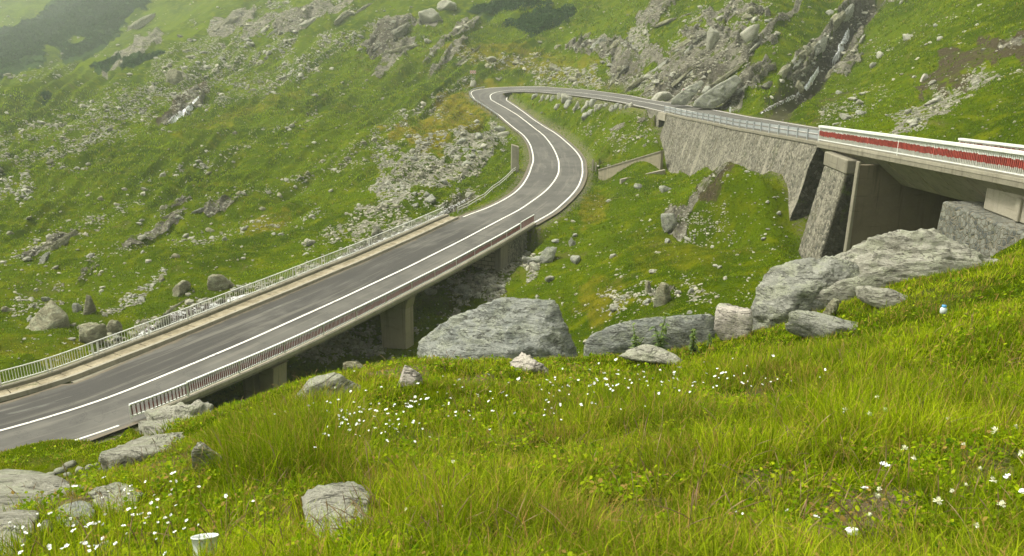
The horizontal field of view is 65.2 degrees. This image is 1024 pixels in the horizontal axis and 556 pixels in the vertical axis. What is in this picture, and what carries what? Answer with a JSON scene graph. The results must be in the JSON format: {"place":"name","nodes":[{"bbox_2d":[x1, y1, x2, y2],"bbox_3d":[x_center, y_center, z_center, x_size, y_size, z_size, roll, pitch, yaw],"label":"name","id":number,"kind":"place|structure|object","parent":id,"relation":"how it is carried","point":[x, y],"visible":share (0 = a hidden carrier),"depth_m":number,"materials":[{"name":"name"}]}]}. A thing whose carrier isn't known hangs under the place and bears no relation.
{"place":"outdoors","nodes":[
{"label":"outdoors","id":0,"kind":"place"},
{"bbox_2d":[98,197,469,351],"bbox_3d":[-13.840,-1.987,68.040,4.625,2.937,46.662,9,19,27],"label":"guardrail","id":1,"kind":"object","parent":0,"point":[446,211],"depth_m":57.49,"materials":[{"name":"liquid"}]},
{"bbox_2d":[0,86,1021,451],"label":"road","id":2,"kind":"structure","parent":0,"point":[548,186],"depth_m":50.52,"materials":[{"name":"asphalt"}]},
{"bbox_2d":[469,86,497,118],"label":"guardrail","id":3,"kind":"object","parent":2,"relation":"on","point":[480,102],"visible":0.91,"depth_m":152.87,"materials":[{"name":"metal"}]},
{"bbox_2d":[0,0,1023,555],"bbox_3d":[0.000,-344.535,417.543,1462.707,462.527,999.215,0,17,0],"label":"ground","id":4,"kind":"structure","parent":0,"point":[174,18],"depth_m":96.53,"materials":[{"name":"plant"}]},
{"bbox_2d":[0,510,38,555],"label":"boulder","id":5,"kind":"object","parent":4,"relation":"on","point":[13,515],"visible":0.48,"depth_m":3.75,"materials":[{"name":"stone"}]},
{"bbox_2d":[0,469,84,511],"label":"boulder","id":6,"kind":"object","parent":4,"relation":"on","point":[15,480],"visible":0.53,"depth_m":5.62,"materials":[{"name":"stone"}]},
{"bbox_2d":[37,252,48,264],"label":"rock rib","id":7,"kind":"object","parent":4,"relation":"on","point":[43,258],"visible":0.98,"depth_m":67.91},
{"bbox_2d":[41,519,52,531],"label":"boulder","id":8,"kind":"object","parent":4,"relation":"on","point":[46,521],"visible":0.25,"depth_m":3.68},
{"bbox_2d":[26,300,69,330],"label":"boulder","id":9,"kind":"object","parent":4,"relation":"on","point":[50,314],"visible":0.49,"depth_m":51.60,"materials":[{"name":"stone"}]},
{"bbox_2d":[53,467,66,473],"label":"stone","id":10,"kind":"object","parent":4,"relation":"on","point":[59,470],"visible":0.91,"depth_m":12.56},
{"bbox_2d":[49,228,77,250],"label":"rock rib","id":11,"kind":"object","parent":4,"relation":"on","point":[64,240],"visible":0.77,"depth_m":75.67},
{"bbox_2d":[62,460,76,468],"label":"stone","id":12,"kind":"object","parent":4,"relation":"on","point":[70,464],"visible":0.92,"depth_m":12.80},
{"bbox_2d":[56,501,94,526],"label":"boulder","id":13,"kind":"object","parent":4,"relation":"on","point":[68,506],"visible":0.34,"depth_m":4.16,"materials":[{"name":"stone"}]},
{"bbox_2d":[72,303,81,312],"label":"boulder","id":14,"kind":"object","parent":4,"relation":"on","point":[76,307],"visible":1,"depth_m":55.74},
{"bbox_2d":[83,294,96,314],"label":"boulder","id":15,"kind":"object","parent":4,"relation":"on","point":[89,306],"visible":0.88,"depth_m":54.87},
{"bbox_2d":[79,322,107,343],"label":"boulder","id":16,"kind":"object","parent":4,"relation":"on","point":[89,332],"visible":0.77,"depth_m":49.22,"materials":[{"name":"stone"}]},
{"bbox_2d":[106,319,122,334],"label":"boulder","id":17,"kind":"object","parent":4,"relation":"on","point":[113,326],"visible":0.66,"depth_m":52.19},
{"bbox_2d":[88,482,142,511],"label":"boulder","id":18,"kind":"object","parent":4,"relation":"on","point":[114,487],"visible":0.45,"depth_m":4.60,"materials":[{"name":"stone"}]},
{"bbox_2d":[98,432,184,471],"bbox_3d":[-4.553,2.246,10.804,1.292,1.143,2.854,0,17,0],"label":"boulder","id":19,"kind":"object","parent":4,"relation":"on","point":[120,454],"visible":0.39,"depth_m":9.77,"materials":[{"name":"stone"}]},
{"bbox_2d":[127,12,155,31],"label":"rock rib","id":20,"kind":"object","parent":4,"relation":"on","point":[141,22],"visible":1,"depth_m":366.37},
{"bbox_2d":[152,316,171,332],"bbox_3d":[-23.662,3.270,54.210,0.465,0.983,3.679,4,18,12],"label":"rock rib","id":21,"kind":"object","parent":4,"relation":"on","point":[163,324],"visible":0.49,"depth_m":54.22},
{"bbox_2d":[165,69,183,84],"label":"boulder","id":22,"kind":"object","parent":4,"relation":"on","point":[174,76],"visible":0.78,"depth_m":187.73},
{"bbox_2d":[161,298,187,316],"bbox_3d":[-23.795,2.188,56.475,0.556,0.707,4.111,4,18,12],"label":"rock rib","id":23,"kind":"object","parent":4,"relation":"on","point":[171,309],"visible":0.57,"depth_m":56.12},
{"bbox_2d":[138,399,213,435],"bbox_3d":[-6.559,2.836,15.971,1.494,2.525,6.972,-7,19,-23],"label":"boulder","id":24,"kind":"object","parent":4,"relation":"on","point":[180,410],"visible":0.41,"depth_m":15.47,"materials":[{"name":"stone"}]},
{"bbox_2d":[172,280,190,296],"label":"boulder","id":25,"kind":"object","parent":4,"relation":"on","point":[181,287],"visible":0.95,"depth_m":58.51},
{"bbox_2d":[168,96,198,123],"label":"trickle","id":26,"kind":"object","parent":4,"relation":"on","point":[181,113],"visible":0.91,"depth_m":152.38,"materials":[{"name":"white liquid"}]},
{"bbox_2d":[191,533,218,555],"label":"plastic cup","id":27,"kind":"object","parent":4,"relation":"on","point":[196,540],"visible":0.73,"depth_m":2.56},
{"bbox_2d":[191,441,223,471],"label":"boulder","id":28,"kind":"object","parent":4,"relation":"on","point":[195,450],"visible":0.45,"depth_m":4.88,"materials":[{"name":"stone"}]},
{"bbox_2d":[207,274,234,290],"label":"boulder","id":29,"kind":"object","parent":4,"relation":"on","point":[216,282],"visible":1,"depth_m":59.44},
{"bbox_2d":[212,16,237,30],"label":"rock rib","id":30,"kind":"object","parent":4,"relation":"on","point":[227,21],"visible":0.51,"depth_m":266.30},
{"bbox_2d":[0,214,535,409],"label":"road bridge","id":31,"kind":"structure","parent":4,"relation":"on","point":[397,326],"depth_m":48.21,"materials":[{"name":"concrete"}]},
{"bbox_2d":[129,383,188,419],"bbox_3d":[-15.757,5.498,35.811,0.168,0.773,2.850,11,20,33],"label":"bridge railing","id":32,"kind":"object","parent":31,"relation":"on","point":[156,395],"visible":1,"depth_m":35.70,"materials":[{"name":"metal"}]},
{"bbox_2d":[0,207,443,386],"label":"bridge railing","id":33,"kind":"object","parent":31,"relation":"on","point":[416,221],"visible":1,"depth_m":47.27,"materials":[{"name":"metal"}]},
{"bbox_2d":[186,223,520,393],"bbox_3d":[-6.864,0.457,52.383,0.757,0.859,36.130,8,19,25],"label":"bridge railing","id":34,"kind":"object","parent":31,"relation":"on","point":[432,274],"visible":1,"depth_m":45.86,"materials":[{"name":"metal"}]},
{"bbox_2d":[521,214,533,229],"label":"bridge railing","id":35,"kind":"object","parent":31,"relation":"on","point":[526,221],"visible":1,"depth_m":69.46,"materials":[{"name":"metal"}]},
{"bbox_2d":[0,0,577,98],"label":"dwarf pine thicket","id":36,"kind":"object","parent":4,"relation":"on","point":[82,18],"visible":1,"depth_m":363.27,"materials":[{"name":"plant"}]},
{"bbox_2d":[298,15,321,27],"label":"rock rib","id":37,"kind":"object","parent":4,"relation":"on","point":[305,23],"visible":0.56,"depth_m":234.62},
{"bbox_2d":[296,372,359,400],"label":"boulder","id":38,"kind":"object","parent":4,"relation":"on","point":[328,377],"visible":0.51,"depth_m":9.02,"materials":[{"name":"stone"}]},
{"bbox_2d":[301,481,369,542],"bbox_3d":[-0.675,0.942,3.159,0.287,0.470,1.176,-5,18,-16],"label":"boulder","id":39,"kind":"object","parent":4,"relation":"on","point":[332,494],"visible":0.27,"depth_m":3.28,"materials":[{"name":"stone"}]},
{"bbox_2d":[334,10,350,24],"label":"rock rib","id":40,"kind":"object","parent":4,"relation":"on","point":[342,16],"visible":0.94,"depth_m":239.06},
{"bbox_2d":[343,361,363,371],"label":"boulder","id":41,"kind":"object","parent":4,"relation":"on","point":[352,363],"visible":0.54,"depth_m":13.03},
{"bbox_2d":[371,226,382,236],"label":"boulder","id":42,"kind":"object","parent":4,"relation":"on","point":[376,230],"visible":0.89,"depth_m":72.27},
{"bbox_2d":[373,21,411,50],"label":"rock rib","id":43,"kind":"object","parent":4,"relation":"on","point":[401,30],"visible":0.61,"depth_m":207.73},
{"bbox_2d":[381,44,418,56],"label":"rock rib","id":44,"kind":"object","parent":4,"relation":"on","point":[399,49],"visible":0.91,"depth_m":193.23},
{"bbox_2d":[397,365,422,385],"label":"boulder","id":45,"kind":"object","parent":4,"relation":"on","point":[411,375],"visible":0.73,"depth_m":9.23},
{"bbox_2d":[418,8,440,24],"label":"boulder","id":46,"kind":"object","parent":4,"relation":"on","point":[430,15],"visible":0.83,"depth_m":218.59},
{"bbox_2d":[425,194,435,202],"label":"stone","id":47,"kind":"object","parent":4,"relation":"on","point":[431,198],"visible":1,"depth_m":82.74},
{"bbox_2d":[437,0,456,10],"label":"boulder","id":48,"kind":"object","parent":4,"relation":"on","point":[445,4],"visible":0.95,"depth_m":232.23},
{"bbox_2d":[455,284,469,292],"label":"stone","id":49,"kind":"object","parent":4,"relation":"on","point":[463,288],"visible":0.87,"depth_m":62.63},
{"bbox_2d":[457,167,515,212],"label":"tube rail","id":50,"kind":"object","parent":4,"relation":"on","point":[486,191],"visible":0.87,"depth_m":86.29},
{"bbox_2d":[486,284,498,293],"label":"stone","id":51,"kind":"object","parent":4,"relation":"on","point":[492,288],"visible":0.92,"depth_m":60.45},
{"bbox_2d":[417,297,577,359],"bbox_3d":[-0.335,1.838,20.772,4.150,3.008,3.337,0,17,0],"label":"boulder","id":52,"kind":"object","parent":4,"relation":"on","point":[511,327],"visible":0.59,"depth_m":19.61,"materials":[{"name":"stone"}]},
{"bbox_2d":[0,0,1023,366],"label":"loose scree","id":53,"kind":"structure","parent":4,"relation":"on","point":[366,210],"depth_m":107.21,"materials":[{"name":"stone"}]},
{"bbox_2d":[4,264,1023,555],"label":"leafy ground cover","id":54,"kind":"object","parent":4,"relation":"on","point":[530,466],"visible":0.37,"depth_m":3.89,"materials":[{"name":"green plant"}]},
{"bbox_2d":[511,144,518,171],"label":"concrete slab","id":55,"kind":"structure","parent":4,"relation":"on","point":[514,156],"depth_m":98.29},
{"bbox_2d":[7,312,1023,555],"bbox_3d":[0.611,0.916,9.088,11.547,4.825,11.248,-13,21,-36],"label":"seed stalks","id":56,"kind":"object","parent":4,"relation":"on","point":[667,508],"visible":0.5,"depth_m":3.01,"materials":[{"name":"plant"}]},
{"bbox_2d":[510,352,548,373],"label":"boulder","id":57,"kind":"object","parent":4,"relation":"on","point":[524,360],"visible":0.69,"depth_m":12.14,"materials":[{"name":"stone"}]},
{"bbox_2d":[527,256,540,263],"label":"stone","id":58,"kind":"object","parent":4,"relation":"on","point":[536,259],"visible":0.77,"depth_m":62.83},
{"bbox_2d":[529,262,538,270],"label":"stone","id":59,"kind":"object","parent":4,"relation":"on","point":[534,266],"visible":1,"depth_m":61.90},
{"bbox_2d":[539,246,556,262],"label":"boulder","id":60,"kind":"object","parent":4,"relation":"on","point":[547,255],"visible":0.93,"depth_m":62.47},
{"bbox_2d":[561,93,568,102],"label":"boulder","id":61,"kind":"object","parent":4,"relation":"on","point":[564,97],"visible":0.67,"depth_m":135.16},
{"bbox_2d":[570,255,580,263],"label":"stone","id":62,"kind":"object","parent":4,"relation":"on","point":[574,259],"visible":0.97,"depth_m":61.18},
{"bbox_2d":[589,37,605,51],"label":"rock rib","id":63,"kind":"object","parent":4,"relation":"on","point":[599,40],"visible":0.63,"depth_m":169.34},
{"bbox_2d":[607,39,619,53],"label":"rock rib","id":64,"kind":"object","parent":4,"relation":"on","point":[614,43],"visible":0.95,"depth_m":164.81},
{"bbox_2d":[609,304,618,310],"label":"stone","id":65,"kind":"object","parent":4,"relation":"on","point":[613,307],"visible":0.94,"depth_m":45.90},
{"bbox_2d":[598,150,664,183],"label":"drain channel","id":66,"kind":"object","parent":4,"relation":"on","point":[654,159],"visible":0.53,"depth_m":90.39,"materials":[{"name":"concrete"}]},
{"bbox_2d":[628,323,643,347],"bbox_3d":[2.289,1.187,14.844,0.294,0.624,0.406,-4,17,-11],"label":"leafy weed","id":67,"kind":"object","parent":4,"relation":"on","point":[636,342],"visible":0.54,"depth_m":14.77,"materials":[{"name":"green plant"}]},
{"bbox_2d":[625,70,651,91],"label":"rock rib","id":68,"kind":"object","parent":4,"relation":"on","point":[634,84],"visible":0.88,"depth_m":138.96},
{"bbox_2d":[645,280,650,294],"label":"boulder","id":69,"kind":"object","parent":4,"relation":"on","point":[647,287],"visible":0.96,"depth_m":45.30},
{"bbox_2d":[583,314,715,356],"bbox_3d":[2.846,1.524,16.810,2.752,1.679,0.753,0,17,0],"label":"boulder","id":70,"kind":"object","parent":4,"relation":"on","point":[615,338],"visible":0.37,"depth_m":16.46,"materials":[{"name":"stone"}]},
{"bbox_2d":[619,344,681,364],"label":"boulder","id":71,"kind":"object","parent":4,"relation":"on","point":[648,353],"visible":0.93,"depth_m":13.98,"materials":[{"name":"stone"}]},
{"bbox_2d":[645,109,672,127],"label":"retaining wall","id":72,"kind":"structure","parent":4,"relation":"on","point":[660,117],"depth_m":95.61,"materials":[{"name":"concrete"}]},
{"bbox_2d":[648,313,670,349],"bbox_3d":[2.787,1.087,15.052,0.406,0.930,0.515,5,18,16],"label":"leafy weed","id":73,"kind":"object","parent":4,"relation":"on","point":[660,339],"visible":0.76,"depth_m":15.05,"materials":[{"name":"green plant"}]},
{"bbox_2d":[651,58,669,71],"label":"rock rib","id":74,"kind":"object","parent":4,"relation":"on","point":[660,65],"visible":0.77,"depth_m":133.38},
{"bbox_2d":[653,282,670,307],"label":"boulder","id":75,"kind":"object","parent":4,"relation":"on","point":[662,296],"visible":0.91,"depth_m":42.18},
{"bbox_2d":[652,91,672,100],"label":"boulder","id":76,"kind":"object","parent":4,"relation":"on","point":[663,96],"visible":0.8,"depth_m":118.19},
{"bbox_2d":[659,186,670,192],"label":"stone","id":77,"kind":"object","parent":4,"relation":"on","point":[663,189],"visible":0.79,"depth_m":73.81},
{"bbox_2d":[653,17,677,26],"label":"rock rib","id":78,"kind":"object","parent":4,"relation":"on","point":[664,22],"visible":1,"depth_m":158.06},
{"bbox_2d":[661,213,676,232],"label":"boulder","id":79,"kind":"object","parent":4,"relation":"on","point":[668,221],"visible":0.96,"depth_m":60.03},
{"bbox_2d":[664,69,691,89],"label":"rock rib","id":80,"kind":"object","parent":4,"relation":"on","point":[677,81],"visible":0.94,"depth_m":123.62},
{"bbox_2d":[671,48,686,60],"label":"rock rib","id":81,"kind":"object","parent":4,"relation":"on","point":[675,55],"visible":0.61,"depth_m":129.98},
{"bbox_2d":[666,36,694,53],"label":"rock rib","id":82,"kind":"object","parent":4,"relation":"on","point":[684,43],"visible":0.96,"depth_m":132.41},
{"bbox_2d":[671,80,703,104],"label":"boulder","id":83,"kind":"object","parent":4,"relation":"on","point":[686,95],"visible":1,"depth_m":101.04,"materials":[{"name":"stone"}]},
{"bbox_2d":[688,328,699,353],"bbox_3d":[3.425,1.181,15.075,0.253,0.554,0.388,0,17,0],"label":"leafy weed","id":84,"kind":"object","parent":4,"relation":"on","point":[693,346],"visible":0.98,"depth_m":15.06,"materials":[{"name":"green plant"}]},
{"bbox_2d":[692,32,707,42],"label":"rock rib","id":85,"kind":"object","parent":4,"relation":"on","point":[699,37],"visible":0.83,"depth_m":130.35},
{"bbox_2d":[706,27,719,50],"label":"boulder","id":86,"kind":"object","parent":4,"relation":"on","point":[713,36],"visible":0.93,"depth_m":124.03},
{"bbox_2d":[693,75,740,108],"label":"boulder","id":87,"kind":"object","parent":4,"relation":"on","point":[717,94],"visible":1,"depth_m":97.07,"materials":[{"name":"stone"}]},
{"bbox_2d":[710,62,744,86],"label":"rock rib","id":88,"kind":"object","parent":4,"relation":"on","point":[723,77],"visible":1,"depth_m":112.17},
{"bbox_2d":[713,305,752,339],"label":"boulder","id":89,"kind":"object","parent":4,"relation":"on","point":[731,321],"visible":0.84,"depth_m":15.42,"materials":[{"name":"stone"}]},
{"bbox_2d":[733,85,747,95],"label":"rock rib","id":90,"kind":"object","parent":4,"relation":"on","point":[738,92],"visible":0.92,"depth_m":99.46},
{"bbox_2d":[660,113,824,220],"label":"retaining wall","id":91,"kind":"structure","parent":4,"relation":"on","point":[690,146],"depth_m":65.37,"materials":[{"name":"stone"}]},
{"bbox_2d":[664,106,818,140],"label":"guardrail","id":92,"kind":"object","parent":91,"relation":"on","point":[797,133],"visible":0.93,"depth_m":65.60,"materials":[{"name":"metal"}]},
{"bbox_2d":[740,24,759,42],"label":"boulder","id":93,"kind":"object","parent":4,"relation":"on","point":[749,33],"visible":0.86,"depth_m":117.24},
{"bbox_2d":[761,81,772,88],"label":"rock rib","id":94,"kind":"object","parent":4,"relation":"on","point":[767,85],"visible":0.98,"depth_m":100.06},
{"bbox_2d":[777,63,791,79],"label":"rock rib","id":95,"kind":"object","parent":4,"relation":"on","point":[784,71],"visible":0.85,"depth_m":103.51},
{"bbox_2d":[795,80,803,92],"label":"boulder","id":96,"kind":"object","parent":4,"relation":"on","point":[799,86],"visible":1,"depth_m":104.03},
{"bbox_2d":[797,64,811,76],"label":"rock rib","id":97,"kind":"object","parent":4,"relation":"on","point":[806,69],"visible":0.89,"depth_m":109.18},
{"bbox_2d":[750,256,859,330],"bbox_3d":[6.447,0.550,17.466,2.132,2.257,3.229,7,19,23],"label":"boulder","id":98,"kind":"object","parent":4,"relation":"on","point":[784,290],"visible":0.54,"depth_m":16.52,"materials":[{"name":"stone"}]},
{"bbox_2d":[798,41,816,61],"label":"rock rib","id":99,"kind":"object","parent":4,"relation":"on","point":[804,54],"visible":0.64,"depth_m":113.62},
{"bbox_2d":[804,67,818,90],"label":"waterfall","id":100,"kind":"structure","parent":4,"relation":"on","point":[811,79],"depth_m":110.13,"materials":[{"name":"white liquid"}]},
{"bbox_2d":[814,37,826,56],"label":"rock rib","id":101,"kind":"object","parent":4,"relation":"on","point":[820,46],"visible":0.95,"depth_m":119.56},
{"bbox_2d":[785,310,857,337],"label":"boulder","id":102,"kind":"object","parent":4,"relation":"on","point":[802,323],"visible":0.67,"depth_m":13.04,"materials":[{"name":"stone"}]},
{"bbox_2d":[823,298,839,315],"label":"boulder","id":103,"kind":"object","parent":4,"relation":"on","point":[832,305],"visible":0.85,"depth_m":14.47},
{"bbox_2d":[831,10,845,31],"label":"rock rib","id":104,"kind":"object","parent":4,"relation":"on","point":[837,19],"visible":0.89,"depth_m":132.04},
{"bbox_2d":[832,28,849,65],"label":"waterfall","id":105,"kind":"structure","parent":4,"relation":"on","point":[845,39],"depth_m":128.86,"materials":[{"name":"white liquid"}]},
{"bbox_2d":[840,113,851,119],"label":"boulder","id":106,"kind":"object","parent":4,"relation":"on","point":[843,116],"visible":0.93,"depth_m":73.22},
{"bbox_2d":[843,3,853,21],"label":"rock rib","id":107,"kind":"object","parent":4,"relation":"on","point":[849,10],"visible":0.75,"depth_m":137.62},
{"bbox_2d":[855,285,906,308],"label":"boulder","id":108,"kind":"object","parent":4,"relation":"on","point":[876,297],"visible":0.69,"depth_m":13.70,"materials":[{"name":"stone"}]},
{"bbox_2d":[815,259,985,308],"bbox_3d":[8.049,0.223,16.622,3.810,1.338,0.826,0,17,0],"label":"boulder","id":109,"kind":"object","parent":4,"relation":"on","point":[843,289],"visible":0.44,"depth_m":16.28,"materials":[{"name":"stone"}]},
{"bbox_2d":[902,34,912,40],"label":"boulder","id":110,"kind":"object","parent":4,"relation":"on","point":[907,36],"visible":0.79,"depth_m":110.13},
{"bbox_2d":[835,228,999,273],"bbox_3d":[8.940,-0.043,18.318,4.978,2.345,3.245,0,17,0],"label":"boulder","id":111,"kind":"object","parent":4,"relation":"on","point":[873,253],"visible":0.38,"depth_m":17.52,"materials":[{"name":"stone"}]},
{"bbox_2d":[940,304,946,313],"bbox_3d":[6.131,0.443,11.364,0.091,0.122,0.091,0,17,0],"label":"plastic bottle","id":112,"kind":"object","parent":4,"relation":"on","point":[943,309],"visible":0.99,"depth_m":11.33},
{"bbox_2d":[760,92,800,113],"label":"stream","id":113,"kind":"structure","parent":0,"point":[788,99],"depth_m":99.12,"materials":[{"name":"liquid"}]},
{"bbox_3d":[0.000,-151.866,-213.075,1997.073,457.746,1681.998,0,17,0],"label":"ground behind","id":114,"kind":"structure","parent":0,"visible":0},
{"bbox_2d":[798,141,1023,258],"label":"viaduct","id":115,"kind":"object","parent":114,"relation":"on","point":[862,194],"visible":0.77,"depth_m":44.16,"materials":[{"name":"concrete"}]},
{"bbox_2d":[818,125,1023,175],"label":"viaduct parapet","id":116,"kind":"structure","parent":115,"relation":"on","point":[1009,161],"depth_m":37.15,"materials":[{"name":"white paint"}]},
{"bbox_2d":[958,138,1023,150],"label":"viaduct parapet","id":117,"kind":"structure","parent":115,"relation":"on","point":[994,144],"depth_m":46.38,"materials":[{"name":"white paint"}]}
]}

